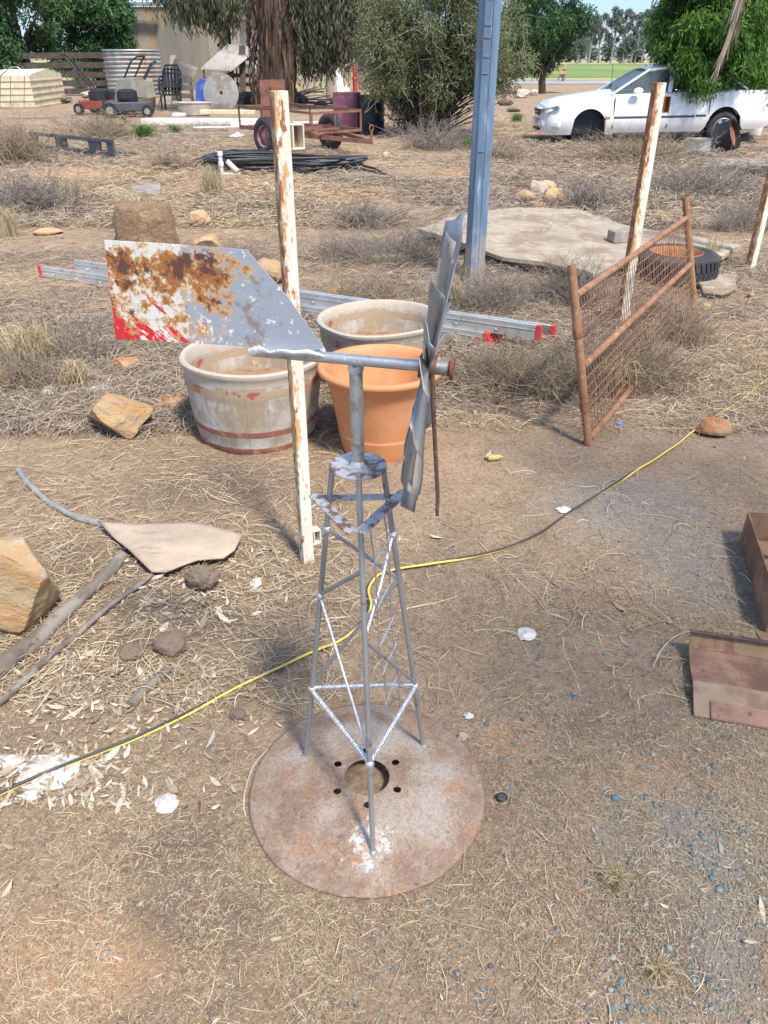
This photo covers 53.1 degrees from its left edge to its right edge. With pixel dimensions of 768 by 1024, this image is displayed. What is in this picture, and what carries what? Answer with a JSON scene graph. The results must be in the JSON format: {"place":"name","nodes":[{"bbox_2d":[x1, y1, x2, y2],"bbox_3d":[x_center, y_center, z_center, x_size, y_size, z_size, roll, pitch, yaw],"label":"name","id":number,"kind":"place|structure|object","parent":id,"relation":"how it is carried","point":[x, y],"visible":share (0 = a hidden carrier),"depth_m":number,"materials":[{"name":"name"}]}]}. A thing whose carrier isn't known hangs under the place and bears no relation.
{"place":"outdoors","nodes":[
{"label":"outdoors","id":0,"kind":"place"},
{"bbox_2d":[129,2,392,89],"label":"shed","id":1,"kind":"structure","parent":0,"point":[199,52],"depth_m":43.53,"materials":[{"name":"beige metal"}]},
{"bbox_2d":[29,59,656,77],"bbox_3d":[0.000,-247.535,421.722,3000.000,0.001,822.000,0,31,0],"label":"grass field","id":2,"kind":"structure","parent":0,"point":[589,70],"depth_m":116.31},
{"bbox_2d":[604,5,625,62],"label":"distant gum tree","id":3,"kind":"object","parent":2,"relation":"on","point":[615,24],"visible":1,"depth_m":217.78,"materials":[{"name":"green plant"}]},
{"bbox_2d":[624,12,645,63],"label":"distant gum tree","id":4,"kind":"object","parent":2,"relation":"on","point":[633,16],"visible":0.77,"depth_m":210.84,"materials":[{"name":"green plant"}]},
{"bbox_2d":[7,0,754,57],"label":"sky","id":5,"kind":"structure","parent":0,"point":[605,6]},
{"bbox_2d":[0,58,767,1023],"bbox_3d":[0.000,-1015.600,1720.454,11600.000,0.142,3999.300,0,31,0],"label":"ground","id":6,"kind":"structure","parent":0,"point":[702,450],"depth_m":2.40,"materials":[{"name":"soil"}]},
{"bbox_2d":[0,203,26,239],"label":"grass tuft","id":7,"kind":"object","parent":6,"relation":"on","point":[12,229],"visible":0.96,"depth_m":8.05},
{"bbox_2d":[0,17,32,69],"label":"leafy tree","id":8,"kind":"object","parent":6,"relation":"on","point":[9,43],"visible":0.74,"depth_m":36.85,"materials":[{"name":"green plant"}]},
{"bbox_2d":[0,535,59,633],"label":"rock","id":9,"kind":"object","parent":6,"relation":"on","point":[29,591],"visible":1,"depth_m":2.43,"materials":[{"name":"yellow stone"}]},
{"bbox_2d":[0,69,64,107],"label":"metal crate","id":10,"kind":"object","parent":6,"relation":"on","point":[44,87],"visible":0.9,"depth_m":28.92,"materials":[{"name":"white paint"}]},
{"bbox_2d":[0,107,71,167],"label":"dead bush","id":11,"kind":"object","parent":6,"relation":"on","point":[11,149],"visible":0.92,"depth_m":13.46,"materials":[{"name":"plant"}]},
{"bbox_2d":[0,318,73,368],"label":"grass tuft","id":12,"kind":"object","parent":6,"relation":"on","point":[29,335],"visible":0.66,"depth_m":4.66,"materials":[{"name":"plant"}]},
{"bbox_2d":[0,336,90,397],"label":"dead bush","id":13,"kind":"object","parent":6,"relation":"on","point":[24,375],"visible":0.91,"depth_m":4.39,"materials":[{"name":"plant"}]},
{"bbox_2d":[15,754,79,789],"bbox_3d":[-0.892,0.685,2.034,0.168,0.017,0.122,0,31,0],"label":"paint spill","id":14,"kind":"object","parent":6,"relation":"on","point":[60,775],"visible":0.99,"depth_m":2.04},
{"bbox_2d":[0,0,104,68],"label":"leafy tree","id":15,"kind":"object","parent":6,"relation":"on","point":[32,42],"visible":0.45,"depth_m":39.41,"materials":[{"name":"green plant"}]},
{"bbox_2d":[0,160,106,216],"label":"dead bush","id":16,"kind":"object","parent":6,"relation":"on","point":[23,194],"visible":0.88,"depth_m":9.20,"materials":[{"name":"plant"}]},
{"bbox_2d":[15,467,102,527],"bbox_3d":[-1.380,-0.044,3.272,0.836,0.033,0.089,23,38,34],"label":"grey hose","id":17,"kind":"object","parent":6,"relation":"on","point":[38,493],"visible":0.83,"depth_m":3.23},
{"bbox_2d":[12,50,107,93],"bbox_3d":[-15.361,-21.433,37.555,5.059,2.060,0.137,-1,31,-1],"label":"timber fence","id":18,"kind":"object","parent":6,"relation":"on","point":[69,65],"visible":0.35,"depth_m":37.33,"materials":[{"name":"wood"}]},
{"bbox_2d":[0,551,127,677],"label":"branch","id":19,"kind":"object","parent":6,"relation":"on","point":[41,633],"visible":0.97,"depth_m":2.55,"materials":[{"name":"wood"}]},
{"bbox_2d":[44,357,98,388],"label":"grass tuft","id":20,"kind":"object","parent":6,"relation":"on","point":[76,373],"visible":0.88,"depth_m":4.40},
{"bbox_2d":[18,266,129,361],"bbox_3d":[-1.897,-1.202,4.707,0.663,0.600,0.496,11,32,19],"label":"dead bush","id":21,"kind":"object","parent":6,"relation":"on","point":[74,338],"visible":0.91,"depth_m":4.79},
{"bbox_2d":[0,572,156,705],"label":"stick","id":22,"kind":"object","parent":6,"relation":"on","point":[12,691],"visible":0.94,"depth_m":2.44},
{"bbox_2d":[29,132,138,157],"bbox_3d":[-6.024,-7.378,15.379,2.980,0.339,0.800,21,36,31],"label":"plastic pallet","id":23,"kind":"object","parent":6,"relation":"on","point":[94,145],"visible":0.77,"depth_m":14.81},
{"bbox_2d":[34,0,139,87],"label":"leafy tree","id":24,"kind":"object","parent":6,"relation":"on","point":[112,20],"visible":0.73,"depth_m":39.11,"materials":[{"name":"green plant"}]},
{"bbox_2d":[31,106,161,141],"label":"dead bush","id":25,"kind":"object","parent":6,"relation":"on","point":[98,128],"visible":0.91,"depth_m":17.63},
{"bbox_2d":[60,53,154,117],"bbox_3d":[-8.542,-13.248,23.907,2.494,1.735,1.123,-6,31,-10],"label":"lawn mower","id":26,"kind":"object","parent":6,"relation":"on","point":[126,98],"visible":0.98,"depth_m":23.90,"materials":[{"name":"grey plastic"}]},
{"bbox_2d":[73,55,146,114],"bbox_3d":[-8.896,-13.918,25.102,2.424,1.687,1.092,6,31,10],"label":"lawn mower","id":27,"kind":"object","parent":6,"relation":"on","point":[94,101],"visible":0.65,"depth_m":25.04,"materials":[{"name":"red plastic"}]},
{"bbox_2d":[87,392,152,439],"bbox_3d":[-1.337,-0.486,3.869,0.348,0.236,0.240,0,31,0],"label":"rock","id":28,"kind":"object","parent":6,"relation":"on","point":[123,417],"visible":0.99,"depth_m":3.80,"materials":[{"name":"beige stone"}]},
{"bbox_2d":[99,61,156,112],"bbox_3d":[-8.925,-14.737,26.640,2.217,1.542,0.998,-10,32,-17],"label":"lawn mower","id":29,"kind":"object","parent":6,"relation":"on","point":[149,88],"visible":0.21,"depth_m":26.54,"materials":[{"name":"black plastic"}]},
{"bbox_2d":[116,642,144,661],"bbox_3d":[-0.794,0.435,2.407,0.090,0.052,0.072,0,31,0],"label":"rock","id":30,"kind":"object","parent":6,"relation":"on","point":[129,651],"visible":0.98,"depth_m":2.39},
{"bbox_2d":[101,49,164,97],"bbox_3d":[-11.873,-20.837,36.552,2.688,1.957,2.688,0,31,0],"label":"water tank","id":31,"kind":"object","parent":6,"relation":"on","point":[116,62],"visible":0.69,"depth_m":35.48,"materials":[{"name":"metal"}]},
{"bbox_2d":[112,200,179,243],"bbox_3d":[-2.432,-2.934,7.840,0.680,0.428,0.510,0,31,0],"label":"rock","id":32,"kind":"object","parent":6,"relation":"on","point":[141,221],"visible":0.86,"depth_m":7.68,"materials":[{"name":"stone"}]},
{"bbox_2d":[131,181,160,194],"bbox_3d":[-3.394,-4.577,10.900,0.457,0.063,1.368,-7,31,-11],"label":"paver","id":33,"kind":"object","parent":6,"relation":"on","point":[157,185],"visible":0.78,"depth_m":10.89,"materials":[{"name":"concrete"}]},
{"bbox_2d":[126,666,170,709],"bbox_3d":[-0.702,0.523,2.301,0.036,0.034,0.175,13,33,20],"label":"bark piece","id":34,"kind":"object","parent":6,"relation":"on","point":[134,700],"visible":0.98,"depth_m":2.28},
{"bbox_2d":[154,792,178,812],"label":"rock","id":35,"kind":"object","parent":6,"relation":"on","point":[163,803],"visible":1,"depth_m":1.96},
{"bbox_2d":[151,629,187,657],"bbox_3d":[-0.673,0.414,2.420,0.112,0.081,0.089,0,31,0],"label":"earth clod","id":36,"kind":"object","parent":6,"relation":"on","point":[172,643],"visible":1,"depth_m":2.39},
{"bbox_2d":[135,145,203,170],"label":"dead bush","id":37,"kind":"object","parent":6,"relation":"on","point":[164,161],"visible":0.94,"depth_m":12.88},
{"bbox_2d":[158,64,181,109],"bbox_3d":[-7.503,-14.930,27.073,0.816,1.430,0.774,0,31,0],"label":"plastic chair","id":38,"kind":"object","parent":6,"relation":"on","point":[177,85],"visible":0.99,"depth_m":27.07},
{"bbox_2d":[98,521,242,572],"bbox_3d":[-0.841,0.124,2.918,0.592,0.037,0.329,0,31,0],"label":"flat stone","id":39,"kind":"object","parent":6,"relation":"on","point":[166,547],"visible":1,"depth_m":2.92,"materials":[{"name":"stone"}]},
{"bbox_2d":[172,59,197,101],"bbox_3d":[-7.701,-16.610,29.766,1.010,1.629,0.543,0,31,0],"label":"slatted crate","id":40,"kind":"object","parent":6,"relation":"on","point":[188,72],"visible":0.51,"depth_m":29.62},
{"bbox_2d":[175,101,211,115],"bbox_3d":[-6.102,-12.968,24.747,1.188,0.400,0.792,0,31,0],"label":"old basin","id":41,"kind":"object","parent":6,"relation":"on","point":[190,108],"visible":0.85,"depth_m":24.49,"materials":[{"name":"ceramic"}]},
{"bbox_2d":[141,118,257,124],"bbox_3d":[-5.218,-11.205,22.083,3.424,0.161,0.500,2,31,4],"label":"plank","id":42,"kind":"object","parent":6,"relation":"on","point":[196,120],"visible":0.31,"depth_m":21.89,"materials":[{"name":"white paint"}]},
{"bbox_2d":[184,564,220,590],"bbox_3d":[-0.645,0.232,2.729,0.113,0.104,0.110,22,37,33],"label":"rock","id":43,"kind":"object","parent":6,"relation":"on","point":[200,577],"visible":0.99,"depth_m":2.69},
{"bbox_2d":[160,131,247,138],"bbox_3d":[-4.234,-8.936,18.221,2.150,0.120,0.140,-18,35,-28],"label":"plank","id":44,"kind":"object","parent":6,"relation":"on","point":[225,133],"visible":0.81,"depth_m":18.15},
{"bbox_2d":[190,234,221,247],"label":"rock","id":45,"kind":"object","parent":6,"relation":"on","point":[209,240],"visible":0.68,"depth_m":7.56,"materials":[{"name":"beige stone"}]},
{"bbox_2d":[187,163,236,197],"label":"grass tuft","id":46,"kind":"object","parent":6,"relation":"on","point":[210,180],"visible":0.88,"depth_m":10.23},
{"bbox_2d":[203,73,238,109],"bbox_3d":[-5.484,-14.106,25.886,1.187,1.167,0.298,0,31,0],"label":"round lid","id":47,"kind":"object","parent":6,"relation":"on","point":[215,84],"visible":0.85,"depth_m":25.86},
{"bbox_2d":[200,43,258,94],"bbox_3d":[-6.478,-19.059,33.328,2.129,2.180,2.457,6,31,11],"label":"lean to shelter","id":48,"kind":"object","parent":6,"relation":"on","point":[223,59],"visible":0.62,"depth_m":32.98,"materials":[{"name":"metal"}]},
{"bbox_2d":[239,45,245,92],"bbox_3d":[-6.116,-18.963,33.243,0.280,2.080,0.737,2,31,4],"label":"leaning board","id":49,"kind":"object","parent":6,"relation":"on","point":[242,76],"visible":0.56,"depth_m":33.22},
{"bbox_2d":[179,343,324,454],"bbox_3d":[-0.636,-0.596,3.830,0.703,0.433,0.697,0,31,0],"label":"planter tub","id":50,"kind":"object","parent":6,"relation":"on","point":[239,398],"visible":0.71,"depth_m":3.61,"materials":[{"name":"ceramic"}]},
{"bbox_2d":[205,235,304,260],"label":"dead bush","id":51,"kind":"object","parent":6,"relation":"on","point":[256,255],"visible":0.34,"depth_m":7.10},
{"bbox_2d":[140,0,392,109],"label":"gum tree","id":52,"kind":"object","parent":6,"relation":"on","point":[320,43],"visible":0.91,"depth_m":26.49,"materials":[{"name":"green plant"}]},
{"bbox_2d":[257,258,281,282],"bbox_3d":[-0.953,-2.030,6.501,0.322,0.215,0.253,13,33,21],"label":"rock","id":53,"kind":"object","parent":6,"relation":"on","point":[272,268],"visible":0.4,"depth_m":6.39,"materials":[{"name":"beige stone"}]},
{"bbox_2d":[170,149,393,177],"bbox_3d":[-1.436,-6.001,13.125,3.899,0.297,2.297,10,32,16],"label":"poly pipe coil","id":54,"kind":"object","parent":6,"relation":"on","point":[245,159],"visible":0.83,"depth_m":12.59,"materials":[{"name":"grey plastic"}]},
{"bbox_2d":[104,210,484,898],"bbox_3d":[-0.067,0.099,1.671,0.612,1.427,0.681,-23,38,-34],"label":"garden windmill","id":55,"kind":"object","parent":6,"relation":"on","point":[300,812],"visible":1,"depth_m":1.76,"materials":[{"name":"metal"}]},
{"bbox_2d":[269,86,320,565],"bbox_3d":[-0.275,-0.473,2.542,0.081,1.635,0.058,-16,34,-25],"label":"steel post","id":56,"kind":"object","parent":6,"relation":"on","point":[287,136],"visible":0.98,"depth_m":2.36,"materials":[{"name":"metal"}]},
{"bbox_2d":[37,259,556,344],"bbox_3d":[-0.929,-1.659,5.939,4.531,0.294,0.399,15,34,24],"label":"extension ladder","id":57,"kind":"object","parent":6,"relation":"on","point":[462,325],"visible":0.44,"depth_m":5.20,"materials":[{"name":"metal"}]},
{"bbox_2d":[238,79,373,154],"bbox_3d":[-1.367,-7.696,15.037,1.839,1.260,3.299,-27,40,-37],"label":"box trailer","id":58,"kind":"object","parent":6,"relation":"on","point":[331,129],"visible":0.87,"depth_m":15.14,"materials":[{"name":"metal"}]},
{"bbox_2d":[296,58,358,95],"bbox_3d":[-3.409,-21.368,37.612,0.214,1.908,6.152,25,39,36],"label":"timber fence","id":59,"kind":"object","parent":6,"relation":"on","point":[300,88],"visible":0.09,"depth_m":38.22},
{"bbox_2d":[298,215,383,264],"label":"dead bush","id":60,"kind":"object","parent":6,"relation":"on","point":[336,250],"visible":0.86,"depth_m":7.27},
{"bbox_2d":[332,92,360,133],"bbox_3d":[-0.921,-9.928,19.123,0.707,0.900,0.707,0,31,0],"label":"plastic drum","id":61,"kind":"object","parent":6,"relation":"on","point":[345,99],"visible":0.72,"depth_m":18.82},
{"bbox_2d":[305,194,421,230],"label":"dead bush","id":62,"kind":"object","parent":6,"relation":"on","point":[360,213],"visible":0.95,"depth_m":8.63,"materials":[{"name":"plant"}]},
{"bbox_2d":[300,262,429,300],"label":"dead bush","id":63,"kind":"object","parent":6,"relation":"on","point":[374,293],"visible":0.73,"depth_m":6.05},
{"bbox_2d":[358,94,384,134],"bbox_3d":[-0.313,-9.779,18.928,0.666,0.850,0.666,0,31,0],"label":"plastic drum","id":64,"kind":"object","parent":6,"relation":"on","point":[372,116],"visible":0.65,"depth_m":18.71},
{"bbox_2d":[317,299,440,354],"bbox_3d":[-0.020,-0.923,4.415,0.716,0.418,0.714,0,31,0],"label":"planter tub","id":65,"kind":"object","parent":6,"relation":"on","point":[375,321],"visible":0.38,"depth_m":4.55,"materials":[{"name":"ceramic"}]},
{"bbox_2d":[317,344,441,462],"bbox_3d":[-0.014,-0.500,3.650,0.587,0.429,0.587,0,31,0],"label":"terracotta pot","id":66,"kind":"object","parent":6,"relation":"on","point":[389,396],"visible":0.58,"depth_m":3.51,"materials":[{"name":"ceramic"}]},
{"bbox_2d":[0,393,764,1023],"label":"leaf litter","id":67,"kind":"object","parent":6,"relation":"on","point":[96,775],"visible":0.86,"depth_m":2.19,"materials":[{"name":"beige plant"}]},
{"bbox_2d":[302,208,463,269],"bbox_3d":[0.181,-2.614,7.224,1.396,0.489,1.570,26,39,37],"label":"dead bush","id":68,"kind":"object","parent":6,"relation":"on","point":[413,249],"visible":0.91,"depth_m":7.12,"materials":[{"name":"plant"}]},
{"bbox_2d":[0,609,767,1023],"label":"fine straw","id":69,"kind":"object","parent":6,"relation":"on","point":[40,979],"visible":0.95,"depth_m":1.75,"materials":[{"name":"plant"}]},
{"bbox_2d":[0,219,767,452],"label":"dry grass litter","id":70,"kind":"object","parent":6,"relation":"on","point":[8,419],"visible":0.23,"depth_m":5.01,"materials":[{"name":"beige plant"}]},
{"bbox_2d":[0,375,767,740],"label":"dry grass litter","id":71,"kind":"object","parent":6,"relation":"on","point":[126,631],"visible":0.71,"depth_m":2.64,"materials":[{"name":"plant"}]},
{"bbox_2d":[0,100,767,232],"bbox_3d":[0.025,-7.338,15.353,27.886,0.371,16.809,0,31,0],"label":"dry grass","id":72,"kind":"structure","parent":6,"relation":"on","point":[498,200],"depth_m":11.39,"materials":[{"name":"beige plant"}]},
{"bbox_2d":[0,392,767,642],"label":"fine straw","id":73,"kind":"object","parent":6,"relation":"on","point":[483,606],"visible":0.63,"depth_m":2.88,"materials":[{"name":"plant"}]},
{"bbox_2d":[0,402,767,1023],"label":"brown grit","id":74,"kind":"object","parent":6,"relation":"on","point":[426,892],"visible":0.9,"depth_m":1.76,"materials":[{"name":"gravel"}]},
{"bbox_2d":[0,378,767,795],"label":"extension lead","id":75,"kind":"object","parent":6,"relation":"on","point":[154,728],"visible":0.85,"depth_m":2.42,"materials":[{"name":"plastic"}]},
{"bbox_2d":[0,205,767,433],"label":"brown grit","id":76,"kind":"object","parent":6,"relation":"on","point":[517,421],"visible":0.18,"depth_m":4.30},
{"bbox_2d":[2,403,767,1023],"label":"gravel","id":77,"kind":"structure","parent":6,"relation":"on","point":[540,811],"depth_m":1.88,"materials":[{"name":"gravel"}]},
{"bbox_2d":[371,111,471,151],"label":"dead bush","id":78,"kind":"object","parent":6,"relation":"on","point":[424,140],"visible":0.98,"depth_m":15.88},
{"bbox_2d":[339,0,542,135],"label":"green bush","id":79,"kind":"object","parent":6,"relation":"on","point":[416,67],"visible":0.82,"depth_m":17.26,"materials":[{"name":"green plant"}]},
{"bbox_2d":[464,0,501,282],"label":"blue post","id":80,"kind":"object","parent":6,"relation":"on","point":[488,32],"visible":0.98,"depth_m":5.98,"materials":[{"name":"metal"}]},
{"bbox_2d":[414,254,557,317],"bbox_3d":[0.754,-1.759,5.821,1.177,0.438,0.881,11,32,17],"label":"dead bush","id":81,"kind":"object","parent":6,"relation":"on","point":[501,295],"visible":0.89,"depth_m":5.78,"materials":[{"name":"plant"}]},
{"bbox_2d":[465,132,544,162],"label":"dead bush","id":82,"kind":"object","parent":6,"relation":"on","point":[512,152],"visible":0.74,"depth_m":14.10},
{"bbox_2d":[442,325,599,401],"bbox_3d":[0.730,-0.883,4.414,1.146,0.332,0.833,18,35,28],"label":"dead bush","id":83,"kind":"object","parent":6,"relation":"on","point":[501,375],"visible":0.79,"depth_m":4.40,"materials":[{"name":"plant"}]},
{"bbox_2d":[501,0,599,93],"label":"leafy tree","id":84,"kind":"object","parent":6,"relation":"on","point":[555,30],"visible":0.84,"depth_m":38.34,"materials":[{"name":"green plant"}]},
{"bbox_2d":[472,332,655,404],"bbox_3d":[0.967,-0.850,4.349,1.014,0.341,0.815,0,31,0],"label":"dead bush","id":85,"kind":"object","parent":6,"relation":"on","point":[559,378],"visible":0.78,"depth_m":4.30,"materials":[{"name":"plant"}]},
{"bbox_2d":[486,240,645,312],"bbox_3d":[1.413,-1.820,5.905,1.094,0.458,0.942,-15,34,-23],"label":"dead bush","id":86,"kind":"object","parent":6,"relation":"on","point":[552,289],"visible":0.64,"depth_m":5.95,"materials":[{"name":"plant"}]},
{"bbox_2d":[418,207,740,278],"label":"concrete slab","id":87,"kind":"structure","parent":6,"relation":"on","point":[510,238],"depth_m":7.50,"materials":[{"name":"concrete"}]},
{"bbox_2d":[607,229,628,242],"bbox_3d":[2.256,-2.641,7.353,0.190,0.100,0.150,-6,31,-10],"label":"brick block","id":88,"kind":"object","parent":87,"relation":"on","point":[617,235],"depth_m":7.30,"materials":[{"name":"concrete"}]},
{"bbox_2d":[503,37,657,62],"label":"distant wood","id":89,"kind":"object","parent":6,"relation":"on","point":[606,49],"visible":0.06,"depth_m":257.06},
{"bbox_2d":[536,172,633,211],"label":"dead bush","id":90,"kind":"object","parent":6,"relation":"on","point":[586,195],"visible":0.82,"depth_m":9.49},
{"bbox_2d":[588,859,637,893],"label":"grass tuft","id":91,"kind":"object","parent":6,"relation":"on","point":[614,878],"visible":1,"depth_m":1.76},
{"bbox_2d":[587,353,648,398],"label":"grass tuft","id":92,"kind":"object","parent":6,"relation":"on","point":[612,368],"visible":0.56,"depth_m":4.30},
{"bbox_2d":[567,196,697,446],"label":"gate","id":93,"kind":"structure","parent":6,"relation":"on","point":[582,362],"depth_m":4.15,"materials":[{"name":"metal"}]},
{"bbox_2d":[541,301,740,403],"bbox_3d":[1.492,-0.954,4.393,1.173,0.486,0.972,0,31,0],"label":"dead bush","id":94,"kind":"object","parent":6,"relation":"on","point":[655,365],"visible":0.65,"depth_m":4.40,"materials":[{"name":"plant"}]},
{"bbox_2d":[549,122,735,163],"bbox_3d":[4.642,-6.729,13.882,3.382,0.772,2.875,0,31,0],"label":"dead bush","id":95,"kind":"object","parent":6,"relation":"on","point":[620,150],"visible":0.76,"depth_m":13.77,"materials":[{"name":"plant"}]},
{"bbox_2d":[616,82,670,324],"bbox_3d":[1.737,-1.998,5.188,0.120,1.570,0.055,-10,32,-17],"label":"steel post","id":96,"kind":"object","parent":6,"relation":"on","point":[659,102],"visible":0.91,"depth_m":5.04,"materials":[{"name":"metal"}]},
{"bbox_2d":[532,64,767,143],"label":"parked car","id":97,"kind":"object","parent":6,"relation":"on","point":[624,99],"visible":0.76,"depth_m":16.55,"materials":[{"name":"white paint"}]},
{"bbox_2d":[635,945,687,988],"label":"grass tuft","id":98,"kind":"object","parent":6,"relation":"on","point":[660,972],"visible":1,"depth_m":1.59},
{"bbox_2d":[636,243,721,287],"bbox_3d":[2.482,-2.112,6.580,0.730,0.247,0.730,0,31,0],"label":"spare tyre","id":99,"kind":"object","parent":6,"relation":"on","point":[707,263],"visible":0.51,"depth_m":6.34,"materials":[{"name":"rubber"}]},
{"bbox_2d":[641,287,742,352],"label":"dead bush","id":100,"kind":"object","parent":6,"relation":"on","point":[697,327],"visible":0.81,"depth_m":5.01,"materials":[{"name":"plant"}]},
{"bbox_2d":[623,151,765,198],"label":"dead bush","id":101,"kind":"object","parent":6,"relation":"on","point":[686,183],"visible":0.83,"depth_m":10.51,"materials":[{"name":"plant"}]},
{"bbox_2d":[637,0,767,109],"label":"willow leaf tree","id":102,"kind":"object","parent":6,"relation":"on","point":[691,40],"visible":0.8,"depth_m":15.87,"materials":[{"name":"green plant"}]},
{"bbox_2d":[696,417,731,435],"bbox_3d":[1.661,-0.430,3.885,0.161,0.103,0.130,0,31,0],"label":"rock","id":103,"kind":"object","parent":6,"relation":"on","point":[716,426],"visible":0.99,"depth_m":3.84,"materials":[{"name":"brown stone"}]},
{"bbox_2d":[698,274,736,297],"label":"rock","id":104,"kind":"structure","parent":6,"relation":"on","point":[710,287],"depth_m":6.21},
{"bbox_2d":[675,188,767,234],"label":"dead bush","id":105,"kind":"object","parent":6,"relation":"on","point":[741,219],"visible":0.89,"depth_m":8.42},
{"bbox_2d":[713,118,740,152],"bbox_3d":[6.767,-7.409,15.174,0.510,0.651,0.577,23,38,34],"label":"scrap rim","id":106,"kind":"object","parent":6,"relation":"on","point":[729,136],"visible":0.91,"depth_m":15.07,"materials":[{"name":"black"}]},
{"bbox_2d":[689,629,767,729],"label":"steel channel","id":107,"kind":"object","parent":6,"relation":"on","point":[729,674],"visible":0.98,"depth_m":2.30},
{"bbox_2d":[709,0,747,82],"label":"dead palm frond","id":108,"kind":"object","parent":6,"relation":"on","point":[738,5],"visible":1,"depth_m":2.80,"materials":[{"name":"plant"}]},
{"bbox_2d":[739,512,767,639],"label":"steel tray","id":109,"kind":"object","parent":6,"relation":"on","point":[753,541],"visible":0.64,"depth_m":2.79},
{"bbox_2d":[744,169,767,270],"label":"steel post","id":110,"kind":"object","parent":6,"relation":"on","point":[757,233],"visible":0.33,"depth_m":6.74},
{"bbox_2d":[456,80,612,83],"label":"gravel road","id":111,"kind":"structure","parent":0,"point":[568,82],"depth_m":57.06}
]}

